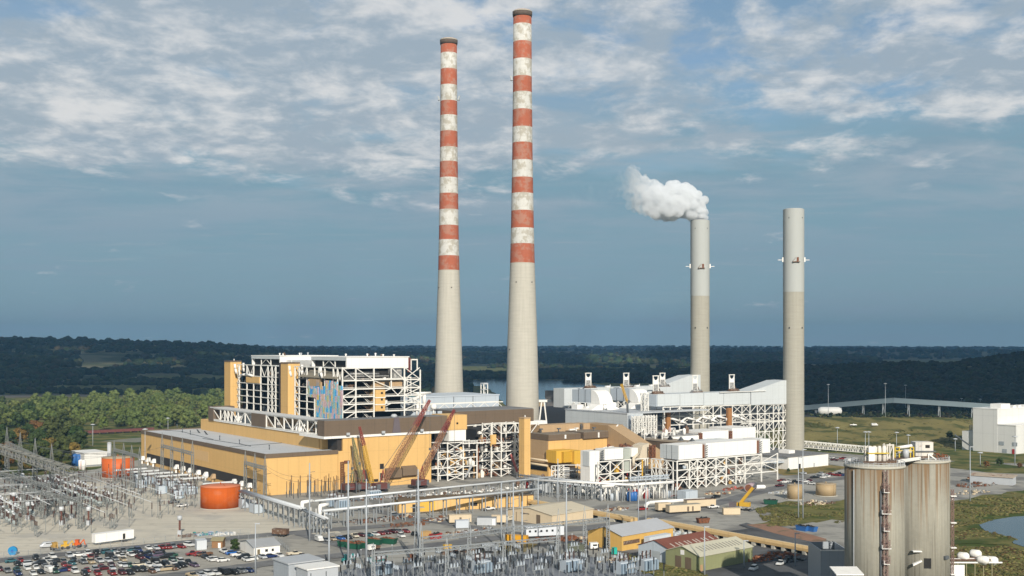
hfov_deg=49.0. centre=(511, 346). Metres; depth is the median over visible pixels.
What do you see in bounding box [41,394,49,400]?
broadleaf tree
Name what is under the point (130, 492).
disconnect switch
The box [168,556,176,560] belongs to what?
parked car
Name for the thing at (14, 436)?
broadleaf tree
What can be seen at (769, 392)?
front flue duct
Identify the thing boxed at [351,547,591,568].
wire fence
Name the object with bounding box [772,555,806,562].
scrap heap
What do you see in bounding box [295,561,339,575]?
white roofed store
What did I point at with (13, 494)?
current transformer
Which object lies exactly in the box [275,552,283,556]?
parked car
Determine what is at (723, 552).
green shed
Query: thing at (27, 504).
current transformer
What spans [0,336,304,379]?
hill woods
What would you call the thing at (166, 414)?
broadleaf tree
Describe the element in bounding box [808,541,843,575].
bin house
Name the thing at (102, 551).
parked car
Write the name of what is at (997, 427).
white works
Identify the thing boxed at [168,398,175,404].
broadleaf tree
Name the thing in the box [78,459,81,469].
upright tank
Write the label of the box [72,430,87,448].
broadleaf tree
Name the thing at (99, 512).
disconnect switch
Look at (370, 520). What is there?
scrap heap
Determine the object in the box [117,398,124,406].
broadleaf tree
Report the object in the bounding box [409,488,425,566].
lattice pylon
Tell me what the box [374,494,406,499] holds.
scrap heap
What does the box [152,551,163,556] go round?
parked car
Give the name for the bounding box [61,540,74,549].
loader
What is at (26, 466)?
broadleaf tree
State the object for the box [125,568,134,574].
parked pickup
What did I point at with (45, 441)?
broadleaf tree
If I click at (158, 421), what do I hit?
broadleaf tree
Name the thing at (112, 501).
disconnect switch
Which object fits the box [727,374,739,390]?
hoist frame
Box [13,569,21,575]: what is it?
parked pickup
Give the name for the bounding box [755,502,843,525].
weeds
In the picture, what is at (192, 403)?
broadleaf tree
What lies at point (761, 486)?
white tank
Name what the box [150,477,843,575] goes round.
plant road
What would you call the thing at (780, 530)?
dirt bank
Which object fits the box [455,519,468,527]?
container
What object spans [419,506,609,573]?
steel gantry
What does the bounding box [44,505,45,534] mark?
bus support
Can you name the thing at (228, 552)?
parked car
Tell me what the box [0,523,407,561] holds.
perimeter road
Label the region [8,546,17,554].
cable drum
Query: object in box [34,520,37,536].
disconnect switch
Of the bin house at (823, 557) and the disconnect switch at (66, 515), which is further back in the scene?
the disconnect switch at (66, 515)
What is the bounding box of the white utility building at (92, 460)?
[72,449,106,466]
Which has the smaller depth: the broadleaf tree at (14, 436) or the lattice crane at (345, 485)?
the lattice crane at (345, 485)
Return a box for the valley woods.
[297,354,752,379]
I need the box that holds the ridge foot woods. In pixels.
[710,396,1023,418]
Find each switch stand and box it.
[341,560,351,575]
[348,553,359,570]
[366,557,370,574]
[392,564,399,575]
[401,558,412,575]
[412,562,423,575]
[427,555,436,572]
[437,559,447,575]
[448,563,459,575]
[449,552,455,570]
[465,555,472,573]
[475,559,486,575]
[493,564,504,575]
[495,546,500,563]
[497,557,507,575]
[507,550,516,567]
[515,544,521,560]
[515,561,526,575]
[523,554,532,570]
[533,565,544,575]
[539,558,547,575]
[569,542,578,557]
[577,559,587,575]
[596,556,604,574]
[600,548,609,565]
[627,563,636,575]
[630,556,639,574]
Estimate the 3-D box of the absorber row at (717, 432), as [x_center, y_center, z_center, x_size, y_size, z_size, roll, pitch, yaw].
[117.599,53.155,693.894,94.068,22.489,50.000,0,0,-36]
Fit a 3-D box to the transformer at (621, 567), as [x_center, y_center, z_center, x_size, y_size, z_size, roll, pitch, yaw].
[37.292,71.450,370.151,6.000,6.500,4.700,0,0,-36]
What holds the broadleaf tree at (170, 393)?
on the ground at (100, 440)
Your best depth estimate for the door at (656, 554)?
389.86 m
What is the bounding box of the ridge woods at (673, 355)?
[0,335,1022,364]
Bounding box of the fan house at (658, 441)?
[638,427,703,475]
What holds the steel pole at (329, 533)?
on the yard at (719, 520)
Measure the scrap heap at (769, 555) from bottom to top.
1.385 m
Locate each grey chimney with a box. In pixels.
[685,219,714,428]
[782,208,804,450]
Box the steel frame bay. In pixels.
[431,421,518,481]
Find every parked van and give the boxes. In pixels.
[39,541,53,547]
[44,565,53,572]
[105,551,114,557]
[150,556,160,562]
[218,567,230,574]
[315,535,323,541]
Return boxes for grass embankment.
[770,417,972,447]
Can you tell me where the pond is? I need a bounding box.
[980,516,1023,546]
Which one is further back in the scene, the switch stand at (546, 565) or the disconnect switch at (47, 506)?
the disconnect switch at (47, 506)
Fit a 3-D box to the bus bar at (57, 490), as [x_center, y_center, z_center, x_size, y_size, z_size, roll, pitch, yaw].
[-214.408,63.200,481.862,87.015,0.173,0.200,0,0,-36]
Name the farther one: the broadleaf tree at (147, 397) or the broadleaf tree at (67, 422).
the broadleaf tree at (147, 397)
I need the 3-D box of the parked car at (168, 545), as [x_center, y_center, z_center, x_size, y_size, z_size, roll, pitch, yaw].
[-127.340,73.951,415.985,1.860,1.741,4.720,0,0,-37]
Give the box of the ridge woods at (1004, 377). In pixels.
[562,351,1023,399]
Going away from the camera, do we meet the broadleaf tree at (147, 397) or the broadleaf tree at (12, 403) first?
the broadleaf tree at (12, 403)
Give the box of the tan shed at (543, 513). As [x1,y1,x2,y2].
[508,501,593,524]
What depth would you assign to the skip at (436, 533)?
436.61 m
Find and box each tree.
[0,396,6,405]
[0,403,8,411]
[0,418,10,429]
[0,424,7,442]
[0,429,13,443]
[0,456,6,464]
[2,441,15,466]
[3,411,12,427]
[8,399,20,409]
[9,411,23,427]
[10,430,17,443]
[11,405,20,410]
[13,428,27,443]
[14,444,29,469]
[21,409,34,423]
[22,403,34,410]
[22,423,34,438]
[23,455,40,470]
[26,440,50,468]
[27,401,35,409]
[28,420,37,429]
[28,431,43,445]
[29,427,46,437]
[30,393,40,399]
[31,429,48,438]
[33,400,40,406]
[33,410,39,420]
[35,406,43,410]
[35,421,43,428]
[38,401,50,409]
[40,421,57,439]
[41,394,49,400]
[41,408,54,420]
[41,440,50,458]
[42,437,56,454]
[44,415,60,432]
[48,395,55,401]
[50,400,65,408]
[51,405,59,411]
[51,435,71,462]
[55,409,69,425]
[56,394,68,400]
[57,424,72,437]
[60,398,68,406]
[62,406,71,417]
[63,420,75,434]
[67,425,88,439]
[67,435,74,452]
[69,395,79,403]
[69,442,81,454]
[70,400,83,413]
[70,408,80,418]
[71,393,80,399]
[71,418,83,427]
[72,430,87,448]
[80,416,86,423]
[84,395,95,403]
[84,404,95,413]
[87,411,97,425]
[89,390,97,397]
[93,401,104,415]
[94,393,101,399]
[95,395,105,400]
[97,416,108,429]
[103,402,110,410]
[104,396,118,404]
[108,390,118,397]
[109,403,120,416]
[110,410,126,426]
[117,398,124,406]
[119,407,130,424]
[124,387,135,394]
[125,392,130,401]
[126,409,142,425]
[128,392,137,400]
[130,400,142,409]
[133,404,146,415]
[133,421,140,427]
[134,398,146,405]
[135,406,145,416]
[141,416,150,427]
[142,393,150,400]
[144,406,151,415]
[147,409,158,421]
[148,397,155,404]
[153,416,163,428]
[156,397,167,405]
[157,404,168,415]
[159,411,173,426]
[167,390,174,398]
[167,406,182,425]
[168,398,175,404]
[172,387,182,393]
[172,393,180,403]
[177,400,185,405]
[177,404,187,412]
[179,414,192,427]
[180,396,190,405]
[183,409,196,422]
[190,401,195,407]
[194,395,202,401]
[195,415,201,425]
[196,403,207,417]
[199,400,209,405]
[206,388,218,396]
[206,396,217,405]
[216,391,223,402]
[230,538,239,550]
[945,430,952,438]
[983,461,990,467]
[996,457,1003,465]
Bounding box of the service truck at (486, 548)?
[484,544,498,551]
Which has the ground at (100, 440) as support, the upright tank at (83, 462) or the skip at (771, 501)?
the upright tank at (83, 462)
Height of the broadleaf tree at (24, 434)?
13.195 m
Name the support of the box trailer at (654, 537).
on the yard at (719, 520)
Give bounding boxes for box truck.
[491,514,505,523]
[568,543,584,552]
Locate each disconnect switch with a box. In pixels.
[15,508,17,523]
[31,515,34,530]
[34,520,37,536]
[38,501,48,516]
[65,512,68,528]
[96,506,99,521]
[110,513,114,528]
[111,496,121,510]
[119,499,122,514]
[126,488,135,501]
[159,500,169,513]
[177,491,185,504]
[187,484,195,496]
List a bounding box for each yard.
[0,430,1023,575]
[0,476,339,557]
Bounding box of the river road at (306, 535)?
[290,528,370,554]
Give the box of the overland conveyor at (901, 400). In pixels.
[768,398,989,417]
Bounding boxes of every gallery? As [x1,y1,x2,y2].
[201,405,327,448]
[430,406,533,465]
[527,499,637,522]
[531,422,663,468]
[647,518,807,554]
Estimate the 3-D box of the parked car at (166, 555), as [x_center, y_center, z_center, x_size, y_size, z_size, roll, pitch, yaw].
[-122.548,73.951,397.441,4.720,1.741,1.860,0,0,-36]
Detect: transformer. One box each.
[12,493,15,508]
[25,502,29,519]
[59,506,63,524]
[70,501,73,517]
[86,506,90,524]
[135,475,146,487]
[142,471,153,483]
[153,473,164,484]
[155,481,166,493]
[164,476,175,488]
[171,485,183,498]
[175,479,185,490]
[177,515,181,534]
[184,481,197,493]
[239,493,251,507]
[250,498,264,512]
[326,492,336,506]
[334,493,349,507]
[367,485,380,498]
[372,555,391,575]
[469,552,491,573]
[559,551,581,572]
[614,553,636,574]
[636,550,658,570]
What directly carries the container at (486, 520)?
on the yard at (719, 520)
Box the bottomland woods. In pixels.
[0,374,473,394]
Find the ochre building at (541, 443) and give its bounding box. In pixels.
[516,424,617,475]
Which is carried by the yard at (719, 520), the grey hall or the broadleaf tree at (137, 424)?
the grey hall
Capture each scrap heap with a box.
[178,532,199,537]
[193,531,217,535]
[212,531,235,535]
[305,512,337,517]
[338,515,397,524]
[349,497,372,500]
[365,513,414,520]
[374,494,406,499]
[382,521,429,527]
[411,491,454,495]
[422,515,447,521]
[442,548,483,555]
[445,489,492,493]
[446,526,492,533]
[488,486,518,490]
[528,535,563,540]
[557,535,583,541]
[568,536,587,543]
[595,506,628,511]
[598,555,630,562]
[673,531,691,535]
[704,492,730,494]
[722,486,742,490]
[748,550,800,562]
[768,490,786,494]
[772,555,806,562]
[796,499,835,505]
[955,489,989,494]
[956,481,996,487]
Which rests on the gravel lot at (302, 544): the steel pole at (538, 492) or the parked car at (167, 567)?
the parked car at (167, 567)
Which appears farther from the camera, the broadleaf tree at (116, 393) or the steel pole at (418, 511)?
the broadleaf tree at (116, 393)
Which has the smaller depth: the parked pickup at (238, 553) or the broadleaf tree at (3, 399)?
the parked pickup at (238, 553)
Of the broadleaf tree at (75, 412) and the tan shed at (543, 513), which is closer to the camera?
the tan shed at (543, 513)
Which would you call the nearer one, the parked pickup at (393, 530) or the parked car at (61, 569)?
the parked car at (61, 569)
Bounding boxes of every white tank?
[756,485,765,488]
[818,407,841,414]
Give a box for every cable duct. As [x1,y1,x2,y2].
[114,467,146,479]
[127,469,158,482]
[139,471,172,478]
[158,473,190,484]
[173,476,207,483]
[202,481,236,484]
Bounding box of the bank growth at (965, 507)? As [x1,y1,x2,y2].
[950,492,1023,527]
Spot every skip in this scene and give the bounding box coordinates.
[337,539,354,546]
[345,541,363,549]
[353,540,370,547]
[367,537,382,544]
[381,536,397,543]
[429,532,441,538]
[696,516,709,522]
[763,498,777,504]
[795,524,809,531]
[806,524,817,531]
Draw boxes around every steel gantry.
[0,471,51,514]
[4,428,54,502]
[21,484,82,528]
[112,442,141,492]
[160,434,194,485]
[243,450,270,495]
[371,528,558,575]
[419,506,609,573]
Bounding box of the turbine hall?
[139,423,337,495]
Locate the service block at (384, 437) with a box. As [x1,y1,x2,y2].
[299,413,466,489]
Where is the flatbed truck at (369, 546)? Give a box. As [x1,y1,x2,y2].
[367,544,375,550]
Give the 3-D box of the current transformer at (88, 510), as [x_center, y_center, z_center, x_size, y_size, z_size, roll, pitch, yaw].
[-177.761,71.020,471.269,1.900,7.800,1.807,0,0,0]
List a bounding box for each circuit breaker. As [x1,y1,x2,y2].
[5,509,8,522]
[7,511,13,524]
[12,512,15,526]
[30,503,34,516]
[97,494,102,506]
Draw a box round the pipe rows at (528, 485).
[515,474,606,496]
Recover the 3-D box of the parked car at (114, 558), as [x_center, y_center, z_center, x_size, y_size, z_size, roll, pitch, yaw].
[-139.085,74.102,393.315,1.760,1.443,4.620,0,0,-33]
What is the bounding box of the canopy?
[830,566,863,575]
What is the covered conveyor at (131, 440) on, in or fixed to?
on the ground at (100, 440)
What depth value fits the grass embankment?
904.68 m
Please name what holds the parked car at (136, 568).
on the gravel lot at (302, 544)
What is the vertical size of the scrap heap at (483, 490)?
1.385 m
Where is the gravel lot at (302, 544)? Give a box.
[0,528,458,575]
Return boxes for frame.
[539,400,550,419]
[583,373,596,387]
[623,373,633,387]
[650,375,664,393]
[659,373,669,386]
[691,375,702,392]
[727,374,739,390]
[883,443,893,459]
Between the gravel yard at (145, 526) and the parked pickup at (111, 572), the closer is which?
the parked pickup at (111, 572)
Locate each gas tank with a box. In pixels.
[957,552,969,558]
[969,549,981,557]
[976,555,988,564]
[987,556,997,564]
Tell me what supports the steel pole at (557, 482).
on the yard at (719, 520)
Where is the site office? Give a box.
[240,537,280,555]
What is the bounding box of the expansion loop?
[300,499,328,523]
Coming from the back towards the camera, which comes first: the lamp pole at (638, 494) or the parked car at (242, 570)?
the lamp pole at (638, 494)
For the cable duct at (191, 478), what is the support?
on the yard at (719, 520)
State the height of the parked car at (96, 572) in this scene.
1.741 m
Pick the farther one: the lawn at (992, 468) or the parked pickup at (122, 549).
the lawn at (992, 468)
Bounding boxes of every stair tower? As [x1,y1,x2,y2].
[224,360,244,407]
[280,360,303,414]
[518,415,530,476]
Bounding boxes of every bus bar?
[0,485,116,493]
[1,486,115,494]
[3,495,101,502]
[46,474,126,504]
[73,471,137,493]
[76,475,150,501]
[98,471,180,497]
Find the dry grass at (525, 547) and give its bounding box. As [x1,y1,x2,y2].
[482,542,537,552]
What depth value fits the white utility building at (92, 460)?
703.14 m
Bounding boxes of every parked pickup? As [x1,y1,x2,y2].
[2,567,11,572]
[13,560,21,565]
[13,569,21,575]
[50,561,58,566]
[52,567,59,573]
[78,558,87,563]
[93,549,100,553]
[94,557,104,562]
[107,569,116,575]
[118,547,126,552]
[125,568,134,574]
[126,551,135,556]
[134,554,145,559]
[158,544,166,549]
[176,503,188,506]
[184,559,191,564]
[185,550,198,555]
[185,571,198,575]
[197,551,212,556]
[219,548,227,553]
[230,551,241,556]
[286,550,301,555]
[350,533,358,537]
[387,528,398,533]
[483,506,494,509]
[707,504,718,508]
[776,560,785,565]
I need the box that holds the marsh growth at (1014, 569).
[950,528,1023,575]
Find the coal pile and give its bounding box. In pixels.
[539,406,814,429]
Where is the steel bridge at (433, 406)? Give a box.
[401,401,502,415]
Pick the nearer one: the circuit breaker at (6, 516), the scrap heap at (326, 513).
the circuit breaker at (6, 516)
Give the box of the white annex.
[954,425,972,449]
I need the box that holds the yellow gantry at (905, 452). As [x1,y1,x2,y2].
[894,444,913,457]
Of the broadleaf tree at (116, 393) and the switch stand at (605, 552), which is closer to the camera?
the switch stand at (605, 552)
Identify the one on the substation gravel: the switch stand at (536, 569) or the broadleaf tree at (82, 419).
the switch stand at (536, 569)
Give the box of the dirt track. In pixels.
[789,520,843,546]
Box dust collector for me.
[864,444,888,460]
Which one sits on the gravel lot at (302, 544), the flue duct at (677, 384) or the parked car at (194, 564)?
the parked car at (194, 564)
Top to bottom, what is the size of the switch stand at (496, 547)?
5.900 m
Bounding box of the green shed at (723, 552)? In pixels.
[664,536,753,570]
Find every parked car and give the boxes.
[4,558,17,562]
[22,560,35,565]
[23,565,30,569]
[29,570,37,575]
[31,559,46,564]
[32,554,39,559]
[32,564,39,569]
[36,568,45,573]
[48,552,56,558]
[58,567,67,572]
[61,561,66,566]
[65,551,72,557]
[68,560,76,564]
[70,566,79,573]
[73,552,85,556]
[80,569,89,575]
[87,557,95,563]
[91,565,98,570]
[93,568,101,575]
[99,565,109,570]
[100,548,114,553]
[103,557,112,562]
[111,556,118,560]
[117,568,126,574]
[120,556,127,561]
[131,565,141,571]
[132,562,144,565]
[134,546,142,551]
[139,565,147,571]
[145,545,152,549]
[145,562,152,566]
[148,567,156,572]
[151,565,159,571]
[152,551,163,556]
[152,561,161,565]
[158,552,172,558]
[159,564,173,570]
[161,559,170,564]
[164,543,172,548]
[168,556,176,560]
[177,543,186,548]
[177,561,187,567]
[183,541,194,546]
[189,562,199,566]
[196,571,207,575]
[202,569,214,575]
[206,556,215,561]
[212,570,221,575]
[216,557,229,561]
[225,550,236,554]
[229,568,240,574]
[236,553,250,558]
[236,566,247,573]
[241,556,250,561]
[245,567,254,572]
[258,554,267,558]
[266,553,277,557]
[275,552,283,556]
[336,535,345,539]
[397,532,405,537]
[748,564,757,570]
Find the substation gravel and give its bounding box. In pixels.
[338,553,653,575]
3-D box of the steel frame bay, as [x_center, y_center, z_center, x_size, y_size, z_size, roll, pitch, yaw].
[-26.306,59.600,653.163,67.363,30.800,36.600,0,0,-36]
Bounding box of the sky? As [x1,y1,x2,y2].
[0,0,1023,347]
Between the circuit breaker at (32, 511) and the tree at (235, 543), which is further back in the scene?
the circuit breaker at (32, 511)
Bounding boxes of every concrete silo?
[844,458,905,575]
[892,453,956,575]
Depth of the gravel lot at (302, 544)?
408.52 m
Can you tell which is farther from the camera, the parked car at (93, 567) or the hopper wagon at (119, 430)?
the hopper wagon at (119, 430)
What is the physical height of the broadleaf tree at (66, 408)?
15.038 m
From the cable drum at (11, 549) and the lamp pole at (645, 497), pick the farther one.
the lamp pole at (645, 497)
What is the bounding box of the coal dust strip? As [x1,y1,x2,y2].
[739,523,810,545]
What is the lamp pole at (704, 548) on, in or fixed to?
on the yard at (719, 520)
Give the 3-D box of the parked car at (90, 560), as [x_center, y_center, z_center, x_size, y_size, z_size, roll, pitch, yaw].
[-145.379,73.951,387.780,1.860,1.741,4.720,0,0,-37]
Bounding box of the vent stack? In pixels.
[107,442,111,455]
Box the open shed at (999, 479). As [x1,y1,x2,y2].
[969,472,1016,485]
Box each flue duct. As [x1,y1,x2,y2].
[554,374,700,428]
[641,380,785,449]
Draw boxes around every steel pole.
[309,463,314,540]
[328,529,333,561]
[347,461,353,568]
[365,479,370,570]
[417,469,423,561]
[500,482,504,549]
[506,492,511,533]
[512,483,518,548]
[521,501,527,553]
[537,478,542,503]
[557,459,561,501]
[565,482,571,551]
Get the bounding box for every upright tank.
[71,453,76,465]
[76,454,79,465]
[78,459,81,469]
[81,460,85,469]
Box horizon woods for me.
[250,345,1023,350]
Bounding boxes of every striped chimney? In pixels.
[434,37,462,392]
[506,8,538,419]
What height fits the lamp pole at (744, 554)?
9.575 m
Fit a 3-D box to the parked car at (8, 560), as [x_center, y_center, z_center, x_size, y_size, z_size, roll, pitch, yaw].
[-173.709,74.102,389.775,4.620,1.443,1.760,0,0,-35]
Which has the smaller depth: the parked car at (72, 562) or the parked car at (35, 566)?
the parked car at (35, 566)
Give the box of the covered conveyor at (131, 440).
[107,438,140,441]
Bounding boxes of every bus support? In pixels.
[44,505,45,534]
[128,499,129,526]
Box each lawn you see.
[769,465,843,474]
[950,460,1023,473]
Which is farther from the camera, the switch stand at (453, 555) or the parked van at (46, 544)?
the parked van at (46, 544)
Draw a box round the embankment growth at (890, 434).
[804,416,972,447]
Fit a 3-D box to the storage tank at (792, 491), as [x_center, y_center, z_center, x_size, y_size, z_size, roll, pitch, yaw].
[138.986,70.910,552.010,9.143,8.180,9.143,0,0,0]
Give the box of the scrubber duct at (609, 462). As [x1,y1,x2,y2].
[581,442,655,482]
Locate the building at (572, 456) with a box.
[541,449,580,477]
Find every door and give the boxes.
[536,515,539,523]
[604,537,608,548]
[652,550,659,561]
[675,555,680,567]
[685,557,690,569]
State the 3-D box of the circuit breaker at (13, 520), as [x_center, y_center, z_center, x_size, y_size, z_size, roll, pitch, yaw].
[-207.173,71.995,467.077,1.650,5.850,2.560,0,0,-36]
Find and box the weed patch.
[759,501,843,517]
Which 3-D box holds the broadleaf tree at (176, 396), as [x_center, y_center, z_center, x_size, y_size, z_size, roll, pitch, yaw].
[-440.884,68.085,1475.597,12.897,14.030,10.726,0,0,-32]
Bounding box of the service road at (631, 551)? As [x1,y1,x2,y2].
[369,510,637,554]
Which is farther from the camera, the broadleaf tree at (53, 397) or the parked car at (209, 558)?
the broadleaf tree at (53, 397)
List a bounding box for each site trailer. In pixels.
[448,513,470,523]
[524,525,563,537]
[655,502,670,511]
[665,503,700,513]
[683,498,715,507]
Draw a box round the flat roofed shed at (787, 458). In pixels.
[747,449,828,468]
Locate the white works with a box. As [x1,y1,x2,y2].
[973,403,1023,453]
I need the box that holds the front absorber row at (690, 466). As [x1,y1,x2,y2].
[651,437,777,489]
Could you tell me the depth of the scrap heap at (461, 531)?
453.72 m
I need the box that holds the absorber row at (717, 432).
[631,415,755,440]
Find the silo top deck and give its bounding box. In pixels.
[863,455,929,464]
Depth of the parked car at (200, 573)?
364.84 m
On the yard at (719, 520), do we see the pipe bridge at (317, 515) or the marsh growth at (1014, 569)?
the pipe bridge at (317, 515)
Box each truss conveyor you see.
[0,444,76,477]
[804,441,866,452]
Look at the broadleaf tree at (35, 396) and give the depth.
1328.40 m
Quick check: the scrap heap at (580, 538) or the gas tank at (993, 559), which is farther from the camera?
the scrap heap at (580, 538)
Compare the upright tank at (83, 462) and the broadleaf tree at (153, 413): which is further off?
the broadleaf tree at (153, 413)
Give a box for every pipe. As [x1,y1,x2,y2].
[514,483,635,494]
[644,497,704,507]
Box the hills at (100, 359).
[0,344,1023,384]
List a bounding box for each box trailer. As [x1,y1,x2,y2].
[92,529,133,544]
[644,533,670,541]
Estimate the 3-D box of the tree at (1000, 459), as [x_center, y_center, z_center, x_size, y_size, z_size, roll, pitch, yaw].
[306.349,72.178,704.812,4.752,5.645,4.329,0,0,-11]
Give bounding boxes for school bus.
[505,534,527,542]
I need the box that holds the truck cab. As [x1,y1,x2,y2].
[589,542,597,549]
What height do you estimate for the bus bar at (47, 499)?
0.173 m
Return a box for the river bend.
[0,393,192,397]
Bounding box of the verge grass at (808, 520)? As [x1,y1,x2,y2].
[759,515,843,525]
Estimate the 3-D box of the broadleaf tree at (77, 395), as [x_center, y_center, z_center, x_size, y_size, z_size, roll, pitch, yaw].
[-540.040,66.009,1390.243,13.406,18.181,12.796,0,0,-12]
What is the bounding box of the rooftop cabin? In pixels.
[480,383,487,393]
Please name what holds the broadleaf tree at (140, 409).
on the ground at (100, 440)
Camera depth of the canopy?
285.83 m
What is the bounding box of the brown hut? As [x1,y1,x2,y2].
[210,537,225,547]
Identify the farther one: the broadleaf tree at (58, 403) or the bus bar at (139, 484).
the broadleaf tree at (58, 403)
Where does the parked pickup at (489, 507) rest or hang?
on the yard at (719, 520)
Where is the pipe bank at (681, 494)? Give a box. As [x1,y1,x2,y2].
[591,474,697,500]
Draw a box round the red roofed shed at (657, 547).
[637,531,717,562]
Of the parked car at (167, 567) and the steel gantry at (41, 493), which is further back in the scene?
the steel gantry at (41, 493)
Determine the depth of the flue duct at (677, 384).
817.96 m
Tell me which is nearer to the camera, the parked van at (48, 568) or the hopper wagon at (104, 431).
the parked van at (48, 568)
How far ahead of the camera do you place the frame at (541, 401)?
799.55 m
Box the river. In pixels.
[430,379,605,405]
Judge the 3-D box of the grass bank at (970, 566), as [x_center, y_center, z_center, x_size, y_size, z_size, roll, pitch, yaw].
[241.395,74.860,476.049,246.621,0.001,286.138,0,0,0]
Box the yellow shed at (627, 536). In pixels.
[586,518,674,550]
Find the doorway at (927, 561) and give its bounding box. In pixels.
[924,558,930,568]
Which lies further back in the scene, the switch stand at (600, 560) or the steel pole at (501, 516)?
the steel pole at (501, 516)
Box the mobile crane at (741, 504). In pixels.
[729,482,757,510]
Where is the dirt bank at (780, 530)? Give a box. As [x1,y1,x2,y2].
[749,524,825,541]
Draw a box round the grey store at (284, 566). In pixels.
[272,554,324,575]
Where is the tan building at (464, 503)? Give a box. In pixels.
[392,492,532,512]
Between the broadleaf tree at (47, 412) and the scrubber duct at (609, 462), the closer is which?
the scrubber duct at (609, 462)
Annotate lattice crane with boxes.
[338,437,363,492]
[349,426,373,492]
[371,399,430,491]
[408,409,454,488]
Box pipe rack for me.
[950,557,1001,575]
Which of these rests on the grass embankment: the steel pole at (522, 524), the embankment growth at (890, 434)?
the embankment growth at (890, 434)
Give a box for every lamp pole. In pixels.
[255,523,259,573]
[638,471,641,520]
[645,474,649,519]
[704,526,708,574]
[743,540,748,567]
[794,533,799,565]
[798,457,801,516]
[802,449,806,517]
[969,446,972,500]
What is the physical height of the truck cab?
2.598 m
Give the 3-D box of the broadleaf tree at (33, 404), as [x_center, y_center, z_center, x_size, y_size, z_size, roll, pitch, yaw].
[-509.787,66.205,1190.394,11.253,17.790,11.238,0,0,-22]
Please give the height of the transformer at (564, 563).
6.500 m
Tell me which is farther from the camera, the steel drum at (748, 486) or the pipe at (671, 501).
the steel drum at (748, 486)
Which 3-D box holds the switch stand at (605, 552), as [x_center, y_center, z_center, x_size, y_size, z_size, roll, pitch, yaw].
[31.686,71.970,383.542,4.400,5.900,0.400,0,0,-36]
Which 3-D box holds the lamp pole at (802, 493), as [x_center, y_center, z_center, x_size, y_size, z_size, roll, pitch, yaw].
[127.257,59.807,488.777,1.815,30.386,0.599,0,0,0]
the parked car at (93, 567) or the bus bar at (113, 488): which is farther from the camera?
the bus bar at (113, 488)
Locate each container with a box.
[195,538,206,549]
[421,530,430,538]
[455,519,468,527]
[477,516,496,525]
[722,507,739,514]
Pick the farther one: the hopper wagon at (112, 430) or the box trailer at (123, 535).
the hopper wagon at (112, 430)
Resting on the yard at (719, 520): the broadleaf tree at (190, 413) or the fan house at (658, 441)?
the fan house at (658, 441)
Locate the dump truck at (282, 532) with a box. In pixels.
[272,528,288,536]
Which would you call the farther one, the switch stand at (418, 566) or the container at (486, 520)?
the container at (486, 520)
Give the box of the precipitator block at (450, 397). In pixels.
[401,377,499,415]
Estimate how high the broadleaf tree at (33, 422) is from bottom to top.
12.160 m
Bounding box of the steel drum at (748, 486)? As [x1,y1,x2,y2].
[744,482,756,491]
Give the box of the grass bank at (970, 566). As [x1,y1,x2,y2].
[950,490,1023,575]
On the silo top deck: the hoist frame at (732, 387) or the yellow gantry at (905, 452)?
the yellow gantry at (905, 452)
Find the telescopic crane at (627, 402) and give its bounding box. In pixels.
[620,384,630,412]
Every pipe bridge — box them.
[238,489,306,526]
[299,509,329,534]
[313,476,553,518]
[321,488,539,528]
[532,479,635,501]
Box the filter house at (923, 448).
[911,441,935,458]
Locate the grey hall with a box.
[516,404,708,462]
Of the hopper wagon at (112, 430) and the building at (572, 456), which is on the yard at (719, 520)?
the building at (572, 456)
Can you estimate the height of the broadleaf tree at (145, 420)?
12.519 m
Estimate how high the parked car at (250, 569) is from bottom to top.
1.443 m
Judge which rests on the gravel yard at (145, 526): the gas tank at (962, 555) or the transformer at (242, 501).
the transformer at (242, 501)
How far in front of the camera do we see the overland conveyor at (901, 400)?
1211.02 m
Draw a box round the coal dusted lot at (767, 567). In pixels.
[701,528,807,575]
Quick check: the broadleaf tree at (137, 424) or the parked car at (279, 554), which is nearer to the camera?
the parked car at (279, 554)
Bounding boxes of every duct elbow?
[568,389,618,409]
[610,388,655,408]
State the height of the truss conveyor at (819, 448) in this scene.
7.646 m
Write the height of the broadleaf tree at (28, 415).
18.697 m
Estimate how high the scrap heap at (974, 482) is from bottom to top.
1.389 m
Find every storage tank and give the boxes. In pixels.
[101,455,133,478]
[198,482,240,509]
[785,482,801,499]
[814,481,837,496]
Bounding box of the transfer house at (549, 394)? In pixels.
[539,390,553,405]
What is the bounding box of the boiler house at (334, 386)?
[234,352,420,421]
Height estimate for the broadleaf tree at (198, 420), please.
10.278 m
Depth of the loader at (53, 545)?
412.14 m
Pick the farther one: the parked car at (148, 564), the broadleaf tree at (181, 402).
the broadleaf tree at (181, 402)
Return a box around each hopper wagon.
[93,429,107,434]
[101,429,115,433]
[108,429,122,433]
[116,428,130,432]
[124,428,138,432]
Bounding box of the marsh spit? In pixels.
[950,530,1014,544]
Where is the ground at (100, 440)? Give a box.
[0,360,1023,522]
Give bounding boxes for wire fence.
[1,528,250,557]
[181,532,290,551]
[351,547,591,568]
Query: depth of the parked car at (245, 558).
391.51 m
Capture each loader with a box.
[50,542,59,550]
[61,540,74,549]
[72,539,86,547]
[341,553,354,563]
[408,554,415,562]
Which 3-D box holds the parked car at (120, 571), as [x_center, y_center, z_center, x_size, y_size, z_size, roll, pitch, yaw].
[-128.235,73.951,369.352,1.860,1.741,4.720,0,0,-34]

